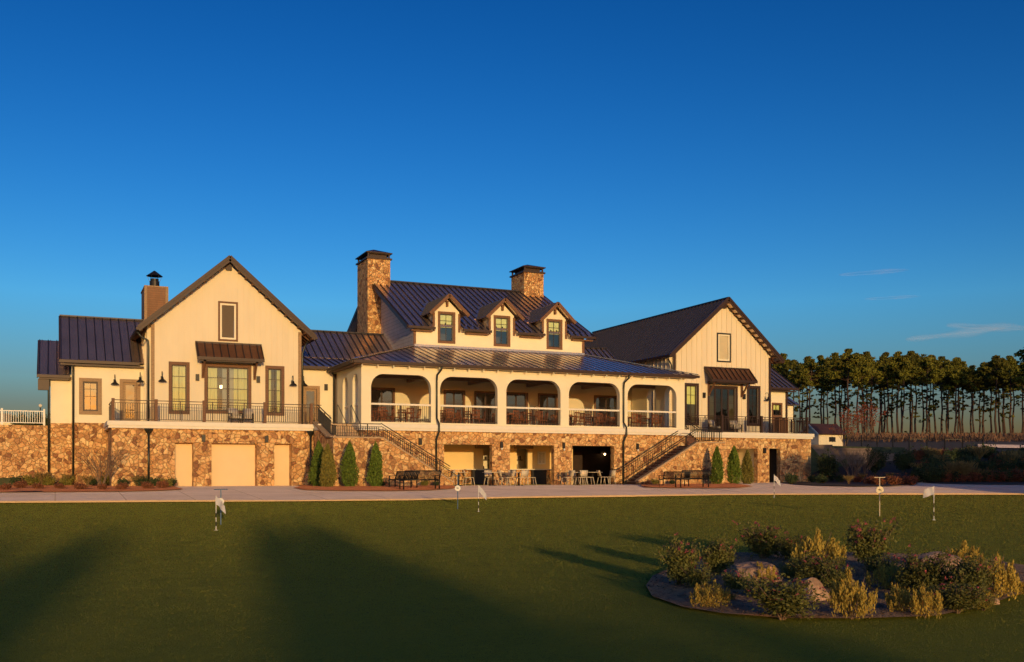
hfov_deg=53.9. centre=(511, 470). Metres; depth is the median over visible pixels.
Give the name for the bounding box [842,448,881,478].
bare shrub
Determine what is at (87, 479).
ornamental grass
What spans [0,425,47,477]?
stone garden wall
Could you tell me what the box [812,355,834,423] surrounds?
pine tree
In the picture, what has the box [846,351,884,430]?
pine tree
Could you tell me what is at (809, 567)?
rose bush
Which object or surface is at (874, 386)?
pine tree
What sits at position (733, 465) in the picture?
arborvitae
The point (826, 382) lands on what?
pine tree
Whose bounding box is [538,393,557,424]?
porch door
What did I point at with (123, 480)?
evergreen shrub
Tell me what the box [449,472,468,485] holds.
patio table
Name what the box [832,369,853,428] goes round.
pine tree
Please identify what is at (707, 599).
golden shrub
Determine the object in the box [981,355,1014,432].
pine tree
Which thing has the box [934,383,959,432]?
pine tree
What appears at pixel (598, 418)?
dining chair
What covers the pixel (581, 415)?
dining chair
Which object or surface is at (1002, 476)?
shrub
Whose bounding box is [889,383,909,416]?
pine tree
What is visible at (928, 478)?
evergreen shrub
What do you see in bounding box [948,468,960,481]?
evergreen shrub
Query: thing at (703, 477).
park bench
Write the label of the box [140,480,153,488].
shrub
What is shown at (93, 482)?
evergreen shrub
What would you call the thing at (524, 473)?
patio chair
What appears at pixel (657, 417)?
dining chair
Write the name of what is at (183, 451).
service door
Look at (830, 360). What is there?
pine tree
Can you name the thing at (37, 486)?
shrub
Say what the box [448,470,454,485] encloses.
patio chair
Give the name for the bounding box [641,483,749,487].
mulch bed
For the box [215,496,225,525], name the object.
golf flag
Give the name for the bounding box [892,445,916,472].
round evergreen
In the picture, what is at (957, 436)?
meadow grass
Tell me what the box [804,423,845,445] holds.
cabin
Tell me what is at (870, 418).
red maple
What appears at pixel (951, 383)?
pine tree
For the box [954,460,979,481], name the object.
ornamental grass
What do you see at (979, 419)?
pine tree
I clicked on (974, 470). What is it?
ornamental grass
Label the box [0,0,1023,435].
sky
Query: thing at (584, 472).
patio chair
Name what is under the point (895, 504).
turf blades
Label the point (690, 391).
window
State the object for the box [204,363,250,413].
door
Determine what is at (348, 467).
arborvitae
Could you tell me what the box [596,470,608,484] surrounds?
patio chair
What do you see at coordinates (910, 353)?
pine tree
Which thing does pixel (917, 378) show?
pine tree
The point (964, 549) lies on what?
golden shrub
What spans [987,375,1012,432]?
pine tree
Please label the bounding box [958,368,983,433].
pine tree
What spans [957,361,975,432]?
pine tree
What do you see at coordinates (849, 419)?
red maple
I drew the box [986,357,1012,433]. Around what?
pine tree
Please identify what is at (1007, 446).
path
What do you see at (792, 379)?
pine tree
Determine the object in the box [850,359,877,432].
pine tree
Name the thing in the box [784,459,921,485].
garden bed
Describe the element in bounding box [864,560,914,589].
golden shrub
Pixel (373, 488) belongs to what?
mulch bed
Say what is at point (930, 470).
evergreen shrub
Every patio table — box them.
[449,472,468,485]
[482,472,503,485]
[508,472,522,485]
[588,472,602,484]
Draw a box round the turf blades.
[0,495,1023,661]
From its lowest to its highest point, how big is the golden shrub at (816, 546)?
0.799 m
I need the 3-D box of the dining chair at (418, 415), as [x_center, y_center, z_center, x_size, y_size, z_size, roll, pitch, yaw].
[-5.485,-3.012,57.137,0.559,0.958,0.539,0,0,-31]
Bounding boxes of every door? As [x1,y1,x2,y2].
[120,379,139,420]
[175,443,191,485]
[211,443,254,485]
[274,444,288,485]
[303,386,319,423]
[371,387,394,421]
[444,390,464,422]
[474,391,494,423]
[506,392,527,424]
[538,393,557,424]
[594,395,616,426]
[707,385,737,431]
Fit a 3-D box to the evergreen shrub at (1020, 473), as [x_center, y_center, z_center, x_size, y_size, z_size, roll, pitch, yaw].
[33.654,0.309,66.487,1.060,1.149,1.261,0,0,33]
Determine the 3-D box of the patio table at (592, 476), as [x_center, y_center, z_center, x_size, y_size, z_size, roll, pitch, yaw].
[4.704,0.466,58.794,0.840,0.740,0.840,0,0,43]
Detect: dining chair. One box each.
[371,408,381,421]
[376,407,386,421]
[380,410,387,421]
[398,409,407,421]
[403,408,413,421]
[410,409,420,422]
[444,408,453,422]
[449,410,460,422]
[470,410,479,423]
[508,410,519,424]
[516,411,523,424]
[533,411,542,424]
[569,412,580,425]
[574,413,584,425]
[592,413,602,425]
[631,413,637,426]
[652,414,658,425]
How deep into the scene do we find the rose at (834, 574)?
13.74 m
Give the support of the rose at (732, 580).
on the island bed at (733, 610)
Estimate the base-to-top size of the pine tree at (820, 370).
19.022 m
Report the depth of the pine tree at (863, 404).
291.37 m
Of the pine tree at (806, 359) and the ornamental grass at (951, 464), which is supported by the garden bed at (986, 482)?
the ornamental grass at (951, 464)
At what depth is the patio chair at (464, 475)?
54.88 m
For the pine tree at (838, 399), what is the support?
on the ground at (382, 652)
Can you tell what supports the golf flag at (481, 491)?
on the ground at (382, 652)
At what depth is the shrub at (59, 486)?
43.97 m
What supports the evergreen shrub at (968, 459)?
on the garden bed at (986, 482)
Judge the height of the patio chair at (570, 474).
0.843 m
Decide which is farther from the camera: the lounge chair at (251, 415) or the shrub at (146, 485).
the lounge chair at (251, 415)
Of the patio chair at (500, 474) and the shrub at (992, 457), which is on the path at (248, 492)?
the patio chair at (500, 474)
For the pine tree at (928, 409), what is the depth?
261.00 m
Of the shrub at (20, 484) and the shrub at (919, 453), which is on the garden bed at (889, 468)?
the shrub at (919, 453)
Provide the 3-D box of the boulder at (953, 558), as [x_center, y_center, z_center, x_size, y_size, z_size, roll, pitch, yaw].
[6.400,1.495,15.120,0.808,0.545,0.679,0,0,4]
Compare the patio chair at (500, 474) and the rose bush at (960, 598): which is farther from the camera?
the patio chair at (500, 474)
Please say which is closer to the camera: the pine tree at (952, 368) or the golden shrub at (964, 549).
the golden shrub at (964, 549)
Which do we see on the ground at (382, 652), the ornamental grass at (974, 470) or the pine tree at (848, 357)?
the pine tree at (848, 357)
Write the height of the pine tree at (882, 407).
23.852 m
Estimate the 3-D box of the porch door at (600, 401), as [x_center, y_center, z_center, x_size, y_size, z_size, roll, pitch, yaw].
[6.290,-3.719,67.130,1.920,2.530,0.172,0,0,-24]
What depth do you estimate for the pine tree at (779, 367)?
247.84 m
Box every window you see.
[79,378,101,414]
[169,361,189,413]
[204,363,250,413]
[265,365,283,415]
[438,311,454,343]
[494,315,509,346]
[546,319,561,349]
[685,383,698,425]
[747,386,760,425]
[772,403,781,422]
[829,437,834,441]
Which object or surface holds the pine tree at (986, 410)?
on the ground at (382, 652)
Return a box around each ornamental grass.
[33,471,50,483]
[59,472,76,484]
[79,475,94,486]
[129,475,140,485]
[842,475,854,483]
[908,462,922,468]
[924,448,941,455]
[930,453,951,462]
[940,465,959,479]
[942,461,970,480]
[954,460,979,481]
[963,468,980,474]
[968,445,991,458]
[997,451,1020,468]
[1011,450,1023,457]
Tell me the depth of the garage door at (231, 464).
54.22 m
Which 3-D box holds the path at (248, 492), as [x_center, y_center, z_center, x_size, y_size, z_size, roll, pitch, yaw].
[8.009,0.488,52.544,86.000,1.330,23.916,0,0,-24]
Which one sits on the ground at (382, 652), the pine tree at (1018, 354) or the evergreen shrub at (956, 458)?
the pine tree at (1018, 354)
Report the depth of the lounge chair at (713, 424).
67.48 m
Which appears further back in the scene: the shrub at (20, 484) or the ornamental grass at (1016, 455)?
the ornamental grass at (1016, 455)
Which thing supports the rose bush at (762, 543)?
on the island bed at (733, 610)
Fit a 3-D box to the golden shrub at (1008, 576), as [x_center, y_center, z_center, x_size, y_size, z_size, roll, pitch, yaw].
[6.204,1.370,12.992,0.679,0.671,0.715,0,0,23]
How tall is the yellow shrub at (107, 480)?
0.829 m
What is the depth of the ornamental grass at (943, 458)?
72.69 m
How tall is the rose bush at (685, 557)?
0.847 m
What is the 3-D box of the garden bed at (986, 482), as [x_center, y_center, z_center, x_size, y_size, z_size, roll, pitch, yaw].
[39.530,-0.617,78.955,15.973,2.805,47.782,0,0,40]
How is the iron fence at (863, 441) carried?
on the ground at (382, 652)
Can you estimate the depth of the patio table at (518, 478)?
55.26 m
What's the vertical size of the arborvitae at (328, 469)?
2.308 m
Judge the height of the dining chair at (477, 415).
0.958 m
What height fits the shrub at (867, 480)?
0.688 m
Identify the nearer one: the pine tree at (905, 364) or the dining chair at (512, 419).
the dining chair at (512, 419)
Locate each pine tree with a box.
[772,353,790,390]
[781,359,807,432]
[785,358,791,396]
[787,364,813,431]
[790,359,828,422]
[794,372,809,421]
[798,356,819,416]
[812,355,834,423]
[814,368,840,423]
[814,370,828,423]
[819,353,848,423]
[823,348,875,435]
[824,383,848,422]
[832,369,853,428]
[836,364,856,438]
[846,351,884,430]
[846,352,876,431]
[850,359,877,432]
[854,385,870,432]
[859,380,879,432]
[860,357,886,432]
[872,352,893,431]
[872,355,895,433]
[872,359,899,432]
[872,384,895,432]
[878,357,906,433]
[881,351,917,432]
[889,355,919,432]
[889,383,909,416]
[896,356,926,433]
[899,351,927,433]
[909,356,949,432]
[912,353,925,432]
[913,357,932,432]
[918,355,943,433]
[920,383,938,432]
[921,356,954,432]
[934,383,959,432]
[937,358,968,431]
[939,359,952,432]
[940,363,973,432]
[944,357,967,433]
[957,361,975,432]
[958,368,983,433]
[961,365,983,433]
[975,367,989,431]
[976,361,1009,433]
[977,362,991,432]
[978,363,994,433]
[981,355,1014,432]
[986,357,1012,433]
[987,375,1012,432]
[992,386,1021,432]
[999,355,1023,432]
[1009,360,1023,432]
[1012,362,1023,432]
[1013,349,1023,387]
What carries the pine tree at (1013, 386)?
on the ground at (382, 652)
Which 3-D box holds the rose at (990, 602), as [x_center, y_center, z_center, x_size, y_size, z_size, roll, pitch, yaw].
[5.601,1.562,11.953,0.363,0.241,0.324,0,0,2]
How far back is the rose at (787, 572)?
15.13 m
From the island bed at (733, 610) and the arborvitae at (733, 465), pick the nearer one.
the island bed at (733, 610)
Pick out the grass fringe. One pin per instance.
(519, 497)
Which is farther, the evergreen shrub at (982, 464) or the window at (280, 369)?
the evergreen shrub at (982, 464)
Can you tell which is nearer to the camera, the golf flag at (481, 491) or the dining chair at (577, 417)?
the golf flag at (481, 491)
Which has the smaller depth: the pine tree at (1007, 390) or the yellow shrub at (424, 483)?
the yellow shrub at (424, 483)
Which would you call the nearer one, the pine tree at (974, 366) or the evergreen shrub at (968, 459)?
the evergreen shrub at (968, 459)
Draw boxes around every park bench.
[389,471,418,487]
[399,470,440,489]
[659,471,689,485]
[675,470,710,486]
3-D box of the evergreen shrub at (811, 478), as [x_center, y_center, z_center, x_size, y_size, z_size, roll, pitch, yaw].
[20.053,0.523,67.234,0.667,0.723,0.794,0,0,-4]
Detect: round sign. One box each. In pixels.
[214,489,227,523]
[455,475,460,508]
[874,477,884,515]
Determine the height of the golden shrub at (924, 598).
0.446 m
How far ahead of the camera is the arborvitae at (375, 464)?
50.74 m
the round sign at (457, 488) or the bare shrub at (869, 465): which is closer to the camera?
the round sign at (457, 488)
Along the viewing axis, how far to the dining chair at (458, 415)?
57.87 m
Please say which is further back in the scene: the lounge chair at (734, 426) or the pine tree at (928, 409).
the pine tree at (928, 409)
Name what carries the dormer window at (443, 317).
in the clubhouse
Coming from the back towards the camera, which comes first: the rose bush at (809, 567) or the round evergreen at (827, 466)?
the round evergreen at (827, 466)
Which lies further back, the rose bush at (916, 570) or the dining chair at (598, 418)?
the dining chair at (598, 418)
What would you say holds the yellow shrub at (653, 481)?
on the mulch bed at (728, 485)
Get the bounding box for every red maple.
[829,408,866,445]
[852,400,886,435]
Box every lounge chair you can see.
[229,408,242,422]
[240,409,253,422]
[708,420,718,431]
[729,420,741,431]
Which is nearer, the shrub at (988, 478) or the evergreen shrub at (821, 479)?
the evergreen shrub at (821, 479)
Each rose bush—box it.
[649,532,704,584]
[698,529,739,574]
[727,570,834,619]
[730,520,788,558]
[737,573,772,597]
[775,528,810,560]
[782,550,848,582]
[842,517,903,566]
[894,544,959,594]
[930,576,994,613]
[940,546,1001,598]
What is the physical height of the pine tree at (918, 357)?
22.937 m
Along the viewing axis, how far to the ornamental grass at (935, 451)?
78.02 m
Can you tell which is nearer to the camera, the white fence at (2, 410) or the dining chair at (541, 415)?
the white fence at (2, 410)
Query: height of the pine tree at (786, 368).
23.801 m
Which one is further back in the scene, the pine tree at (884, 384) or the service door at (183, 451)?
the pine tree at (884, 384)
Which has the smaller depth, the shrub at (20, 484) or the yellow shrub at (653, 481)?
the shrub at (20, 484)
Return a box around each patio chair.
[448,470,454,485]
[462,470,474,485]
[484,470,496,485]
[497,470,510,485]
[502,470,514,485]
[515,470,528,485]
[561,470,574,484]
[567,470,579,484]
[575,470,587,484]
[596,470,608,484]
[603,470,615,484]
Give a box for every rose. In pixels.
[676,561,723,587]
[718,569,747,589]
[724,589,740,599]
[775,556,802,577]
[816,561,854,588]
[862,552,903,576]
[919,582,953,605]
[934,560,957,589]
[957,551,994,582]
[972,592,1000,610]
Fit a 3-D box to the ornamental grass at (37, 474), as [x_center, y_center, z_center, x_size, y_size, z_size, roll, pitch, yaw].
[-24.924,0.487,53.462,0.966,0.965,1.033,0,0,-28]
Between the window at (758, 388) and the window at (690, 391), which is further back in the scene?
the window at (758, 388)
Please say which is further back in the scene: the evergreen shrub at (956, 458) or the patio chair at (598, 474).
the evergreen shrub at (956, 458)
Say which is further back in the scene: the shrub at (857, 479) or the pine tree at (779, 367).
the pine tree at (779, 367)
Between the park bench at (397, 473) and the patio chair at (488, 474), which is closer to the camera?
the park bench at (397, 473)
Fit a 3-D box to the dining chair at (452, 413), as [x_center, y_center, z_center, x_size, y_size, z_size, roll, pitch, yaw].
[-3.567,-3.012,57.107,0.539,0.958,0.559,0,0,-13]
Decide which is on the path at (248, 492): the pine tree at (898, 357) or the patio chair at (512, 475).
the patio chair at (512, 475)
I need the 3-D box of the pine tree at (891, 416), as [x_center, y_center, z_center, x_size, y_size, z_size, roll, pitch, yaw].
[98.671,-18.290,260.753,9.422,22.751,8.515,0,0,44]
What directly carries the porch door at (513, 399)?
in the clubhouse
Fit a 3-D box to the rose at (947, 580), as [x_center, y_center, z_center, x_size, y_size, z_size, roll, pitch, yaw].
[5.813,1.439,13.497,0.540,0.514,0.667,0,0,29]
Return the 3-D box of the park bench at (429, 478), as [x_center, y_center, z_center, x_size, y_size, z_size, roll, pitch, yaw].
[-4.196,0.432,46.119,1.862,0.869,0.589,0,0,-31]
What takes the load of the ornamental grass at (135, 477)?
on the mulch bed at (51, 488)
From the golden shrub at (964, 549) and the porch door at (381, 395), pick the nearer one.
the golden shrub at (964, 549)
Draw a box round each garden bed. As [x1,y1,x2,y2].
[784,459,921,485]
[924,449,1023,483]
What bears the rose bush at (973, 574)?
on the island bed at (733, 610)
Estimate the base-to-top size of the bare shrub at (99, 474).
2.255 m
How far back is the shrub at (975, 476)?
66.08 m
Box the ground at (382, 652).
[0,426,1023,661]
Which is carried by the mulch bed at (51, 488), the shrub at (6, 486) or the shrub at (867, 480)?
the shrub at (6, 486)
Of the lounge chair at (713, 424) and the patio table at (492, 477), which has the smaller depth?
the patio table at (492, 477)
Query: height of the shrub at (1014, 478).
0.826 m
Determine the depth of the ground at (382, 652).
13.22 m
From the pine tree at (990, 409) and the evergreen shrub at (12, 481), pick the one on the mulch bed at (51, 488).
the evergreen shrub at (12, 481)
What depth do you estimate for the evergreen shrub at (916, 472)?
66.16 m
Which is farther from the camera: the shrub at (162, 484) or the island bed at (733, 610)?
the shrub at (162, 484)
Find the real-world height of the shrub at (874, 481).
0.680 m
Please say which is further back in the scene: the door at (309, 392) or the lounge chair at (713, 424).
the lounge chair at (713, 424)
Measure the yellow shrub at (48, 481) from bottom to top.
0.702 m
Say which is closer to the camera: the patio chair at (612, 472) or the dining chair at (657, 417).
the patio chair at (612, 472)
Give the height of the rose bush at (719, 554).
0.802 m
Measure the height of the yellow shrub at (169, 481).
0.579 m
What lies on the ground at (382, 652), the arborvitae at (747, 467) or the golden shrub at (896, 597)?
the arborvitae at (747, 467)
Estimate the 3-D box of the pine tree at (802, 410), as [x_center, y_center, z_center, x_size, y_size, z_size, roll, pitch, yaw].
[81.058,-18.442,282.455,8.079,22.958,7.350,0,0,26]
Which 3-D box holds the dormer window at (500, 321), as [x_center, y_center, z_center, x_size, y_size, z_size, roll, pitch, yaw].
[-0.668,-8.844,64.000,1.140,1.960,0.220,0,0,-24]
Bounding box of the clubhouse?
[37,250,813,485]
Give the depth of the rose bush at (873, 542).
16.34 m
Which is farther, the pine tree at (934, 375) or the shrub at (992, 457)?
the pine tree at (934, 375)
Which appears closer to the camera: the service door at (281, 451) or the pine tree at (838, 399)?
the service door at (281, 451)
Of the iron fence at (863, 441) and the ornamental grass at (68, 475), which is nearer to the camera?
the ornamental grass at (68, 475)
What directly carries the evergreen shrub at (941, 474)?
on the garden bed at (986, 482)
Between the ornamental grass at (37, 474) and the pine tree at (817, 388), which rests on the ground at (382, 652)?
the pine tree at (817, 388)
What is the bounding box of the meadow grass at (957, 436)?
[849,431,1023,441]
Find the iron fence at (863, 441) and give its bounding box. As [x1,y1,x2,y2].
[846,435,983,451]
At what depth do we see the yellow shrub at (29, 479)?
53.05 m
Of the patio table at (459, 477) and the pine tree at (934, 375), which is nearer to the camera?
the patio table at (459, 477)
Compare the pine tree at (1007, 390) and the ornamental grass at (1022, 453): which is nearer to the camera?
the ornamental grass at (1022, 453)
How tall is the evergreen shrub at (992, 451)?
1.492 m
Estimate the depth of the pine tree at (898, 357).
228.29 m
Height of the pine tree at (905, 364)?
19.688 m
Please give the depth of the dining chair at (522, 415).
59.58 m
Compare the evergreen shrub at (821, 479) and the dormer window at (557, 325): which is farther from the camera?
the dormer window at (557, 325)
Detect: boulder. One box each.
[733,561,781,582]
[787,577,830,601]
[918,551,961,570]
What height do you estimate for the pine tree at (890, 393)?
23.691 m
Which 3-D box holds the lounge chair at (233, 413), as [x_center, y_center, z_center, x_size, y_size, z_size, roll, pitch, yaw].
[-15.051,-2.963,54.671,0.657,0.855,0.756,0,0,-36]
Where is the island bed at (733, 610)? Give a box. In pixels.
[646,552,1023,617]
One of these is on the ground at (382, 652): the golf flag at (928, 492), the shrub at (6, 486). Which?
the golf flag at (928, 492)
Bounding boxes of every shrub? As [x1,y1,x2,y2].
[0,481,11,489]
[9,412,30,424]
[9,474,23,485]
[12,479,27,487]
[22,473,40,485]
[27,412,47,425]
[30,483,44,488]
[42,474,56,484]
[52,483,64,488]
[59,475,75,484]
[73,480,86,488]
[76,443,127,483]
[89,479,96,484]
[97,483,108,488]
[100,472,108,484]
[115,480,129,488]
[117,477,129,484]
[133,475,148,485]
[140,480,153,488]
[149,477,159,485]
[156,478,170,487]
[160,478,172,486]
[167,477,176,485]
[420,481,429,485]
[650,478,658,483]
[689,579,731,608]
[753,561,776,581]
[784,471,798,483]
[790,527,846,568]
[808,473,816,481]
[815,474,828,482]
[827,568,877,619]
[830,445,872,481]
[834,474,844,481]
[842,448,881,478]
[852,475,862,481]
[863,474,877,483]
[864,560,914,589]
[870,474,886,484]
[884,582,911,612]
[886,473,902,484]
[902,473,918,485]
[908,463,927,482]
[908,584,943,618]
[910,446,926,459]
[919,452,942,462]
[922,461,943,481]
[922,468,935,481]
[930,462,947,481]
[932,458,945,467]
[935,468,954,481]
[940,540,983,562]
[943,446,962,459]
[944,455,962,466]
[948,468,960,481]
[955,473,967,481]
[959,447,973,457]
[959,452,977,466]
[965,552,1020,600]
[966,467,983,481]
[977,459,990,469]
[982,442,998,457]
[982,468,995,481]
[987,451,1004,460]
[991,468,1007,481]
[1007,465,1023,481]
[1009,582,1023,593]
[1011,459,1023,470]
[1011,471,1021,481]
[1015,468,1023,481]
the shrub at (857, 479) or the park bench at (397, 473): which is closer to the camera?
the park bench at (397, 473)
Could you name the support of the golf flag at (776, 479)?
on the ground at (382, 652)
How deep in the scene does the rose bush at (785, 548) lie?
17.67 m
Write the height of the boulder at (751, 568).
0.495 m
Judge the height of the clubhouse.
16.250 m
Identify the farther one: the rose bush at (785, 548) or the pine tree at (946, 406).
the pine tree at (946, 406)
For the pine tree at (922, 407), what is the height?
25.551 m
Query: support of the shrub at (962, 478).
on the garden bed at (986, 482)
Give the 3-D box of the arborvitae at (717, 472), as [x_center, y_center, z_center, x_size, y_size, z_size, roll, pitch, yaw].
[12.064,-0.285,59.420,0.858,2.424,0.880,0,0,40]
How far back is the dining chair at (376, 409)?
56.65 m
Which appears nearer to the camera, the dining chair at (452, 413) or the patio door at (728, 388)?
the dining chair at (452, 413)
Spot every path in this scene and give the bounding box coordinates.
[0,481,1023,500]
[978,444,1023,447]
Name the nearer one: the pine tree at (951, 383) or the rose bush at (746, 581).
the rose bush at (746, 581)
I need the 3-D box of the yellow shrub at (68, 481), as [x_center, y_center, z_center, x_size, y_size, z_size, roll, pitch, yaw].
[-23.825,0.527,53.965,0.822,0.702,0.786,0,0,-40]
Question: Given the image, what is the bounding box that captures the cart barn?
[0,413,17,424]
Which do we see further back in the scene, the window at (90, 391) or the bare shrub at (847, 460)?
the bare shrub at (847, 460)
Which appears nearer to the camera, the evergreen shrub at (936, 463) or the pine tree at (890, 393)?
the evergreen shrub at (936, 463)
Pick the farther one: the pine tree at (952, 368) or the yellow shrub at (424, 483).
the pine tree at (952, 368)
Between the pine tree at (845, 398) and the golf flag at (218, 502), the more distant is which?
the pine tree at (845, 398)
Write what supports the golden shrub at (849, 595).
on the island bed at (733, 610)
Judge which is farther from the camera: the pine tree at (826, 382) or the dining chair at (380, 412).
the pine tree at (826, 382)
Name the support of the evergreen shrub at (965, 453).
on the garden bed at (986, 482)
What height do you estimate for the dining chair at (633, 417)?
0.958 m
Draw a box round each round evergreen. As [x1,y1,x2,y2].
[816,448,839,481]
[865,444,890,474]
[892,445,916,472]
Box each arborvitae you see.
[307,440,325,485]
[319,443,337,486]
[339,441,358,485]
[366,441,383,485]
[709,446,724,483]
[726,445,743,483]
[740,449,754,483]
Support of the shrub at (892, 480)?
on the garden bed at (889, 468)
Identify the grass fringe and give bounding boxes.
[0,493,1023,502]
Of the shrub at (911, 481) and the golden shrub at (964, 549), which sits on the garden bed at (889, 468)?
the shrub at (911, 481)
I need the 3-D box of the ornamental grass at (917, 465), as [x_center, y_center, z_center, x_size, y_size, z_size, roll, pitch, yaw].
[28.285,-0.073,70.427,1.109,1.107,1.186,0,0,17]
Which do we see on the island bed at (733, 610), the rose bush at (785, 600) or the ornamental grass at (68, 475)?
the rose bush at (785, 600)
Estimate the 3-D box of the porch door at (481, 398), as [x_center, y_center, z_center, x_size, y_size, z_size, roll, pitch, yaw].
[-1.651,-3.719,63.528,1.600,2.530,0.172,0,0,-24]
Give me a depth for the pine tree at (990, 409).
234.28 m
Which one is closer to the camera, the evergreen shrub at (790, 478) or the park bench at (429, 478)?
the park bench at (429, 478)
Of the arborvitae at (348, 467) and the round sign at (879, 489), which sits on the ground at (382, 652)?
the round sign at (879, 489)
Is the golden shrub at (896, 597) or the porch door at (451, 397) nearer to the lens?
the golden shrub at (896, 597)
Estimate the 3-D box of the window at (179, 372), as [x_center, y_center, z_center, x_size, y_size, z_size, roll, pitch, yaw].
[-18.045,-4.454,54.547,1.080,2.820,0.360,0,0,-24]
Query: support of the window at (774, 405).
in the clubhouse
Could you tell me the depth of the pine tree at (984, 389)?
251.63 m
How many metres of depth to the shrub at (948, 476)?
66.14 m
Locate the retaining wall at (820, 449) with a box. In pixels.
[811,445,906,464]
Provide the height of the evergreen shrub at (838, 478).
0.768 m
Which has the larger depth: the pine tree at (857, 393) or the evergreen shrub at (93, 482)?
the pine tree at (857, 393)
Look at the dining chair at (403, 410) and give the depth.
57.60 m
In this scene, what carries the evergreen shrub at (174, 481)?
on the mulch bed at (51, 488)
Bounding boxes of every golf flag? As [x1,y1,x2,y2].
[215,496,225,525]
[477,485,485,511]
[773,475,780,497]
[923,486,933,515]
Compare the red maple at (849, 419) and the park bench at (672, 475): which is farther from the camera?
the red maple at (849, 419)
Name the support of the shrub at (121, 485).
on the mulch bed at (51, 488)
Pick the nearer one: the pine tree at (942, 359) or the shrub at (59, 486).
the shrub at (59, 486)
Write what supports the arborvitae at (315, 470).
on the mulch bed at (373, 488)
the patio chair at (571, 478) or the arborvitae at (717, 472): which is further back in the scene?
the arborvitae at (717, 472)
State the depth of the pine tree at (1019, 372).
226.23 m
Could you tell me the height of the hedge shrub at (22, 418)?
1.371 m
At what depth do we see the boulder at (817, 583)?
12.65 m
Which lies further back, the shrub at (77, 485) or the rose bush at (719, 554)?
the shrub at (77, 485)
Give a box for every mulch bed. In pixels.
[0,485,181,491]
[294,485,454,490]
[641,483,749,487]
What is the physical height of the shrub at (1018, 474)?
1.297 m
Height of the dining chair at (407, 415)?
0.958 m
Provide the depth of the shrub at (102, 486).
42.59 m
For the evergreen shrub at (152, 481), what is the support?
on the mulch bed at (51, 488)
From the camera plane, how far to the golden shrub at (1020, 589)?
13.31 m
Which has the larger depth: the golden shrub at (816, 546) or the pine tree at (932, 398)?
the pine tree at (932, 398)
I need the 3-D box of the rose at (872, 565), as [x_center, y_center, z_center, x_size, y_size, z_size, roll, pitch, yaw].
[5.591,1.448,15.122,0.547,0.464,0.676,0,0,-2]
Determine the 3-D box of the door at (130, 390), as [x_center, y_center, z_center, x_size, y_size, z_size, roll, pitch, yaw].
[-21.049,-3.799,55.491,1.070,2.430,0.160,0,0,-24]
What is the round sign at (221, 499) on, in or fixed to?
on the ground at (382, 652)
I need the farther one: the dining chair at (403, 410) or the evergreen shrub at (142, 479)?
the dining chair at (403, 410)
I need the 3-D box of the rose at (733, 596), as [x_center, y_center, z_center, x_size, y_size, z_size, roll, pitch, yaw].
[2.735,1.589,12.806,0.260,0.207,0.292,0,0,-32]
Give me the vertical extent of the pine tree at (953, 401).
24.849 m
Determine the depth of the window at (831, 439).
104.88 m
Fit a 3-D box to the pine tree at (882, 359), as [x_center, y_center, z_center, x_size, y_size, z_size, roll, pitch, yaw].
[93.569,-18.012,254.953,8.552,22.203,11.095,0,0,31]
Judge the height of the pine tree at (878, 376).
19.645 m
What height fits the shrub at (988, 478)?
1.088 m
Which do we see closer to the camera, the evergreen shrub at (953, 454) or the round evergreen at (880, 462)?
the round evergreen at (880, 462)
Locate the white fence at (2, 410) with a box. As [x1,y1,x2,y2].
[0,408,44,424]
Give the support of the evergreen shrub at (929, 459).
on the garden bed at (889, 468)
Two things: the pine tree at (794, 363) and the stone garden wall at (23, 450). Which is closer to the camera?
the stone garden wall at (23, 450)
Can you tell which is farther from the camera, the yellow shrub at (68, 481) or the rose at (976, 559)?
the yellow shrub at (68, 481)
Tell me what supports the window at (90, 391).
in the clubhouse
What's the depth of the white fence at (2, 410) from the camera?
54.29 m
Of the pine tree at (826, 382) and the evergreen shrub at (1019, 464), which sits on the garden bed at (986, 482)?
the evergreen shrub at (1019, 464)
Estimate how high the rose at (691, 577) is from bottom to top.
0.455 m
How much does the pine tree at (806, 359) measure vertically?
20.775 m
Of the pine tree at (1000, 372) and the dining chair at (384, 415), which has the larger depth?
the pine tree at (1000, 372)
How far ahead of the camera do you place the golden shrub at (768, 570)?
14.45 m
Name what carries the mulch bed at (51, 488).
on the ground at (382, 652)
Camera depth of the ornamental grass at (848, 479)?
58.24 m
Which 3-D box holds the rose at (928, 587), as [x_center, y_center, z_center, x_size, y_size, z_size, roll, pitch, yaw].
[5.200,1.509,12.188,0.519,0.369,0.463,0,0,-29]
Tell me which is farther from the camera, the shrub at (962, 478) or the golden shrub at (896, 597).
the shrub at (962, 478)

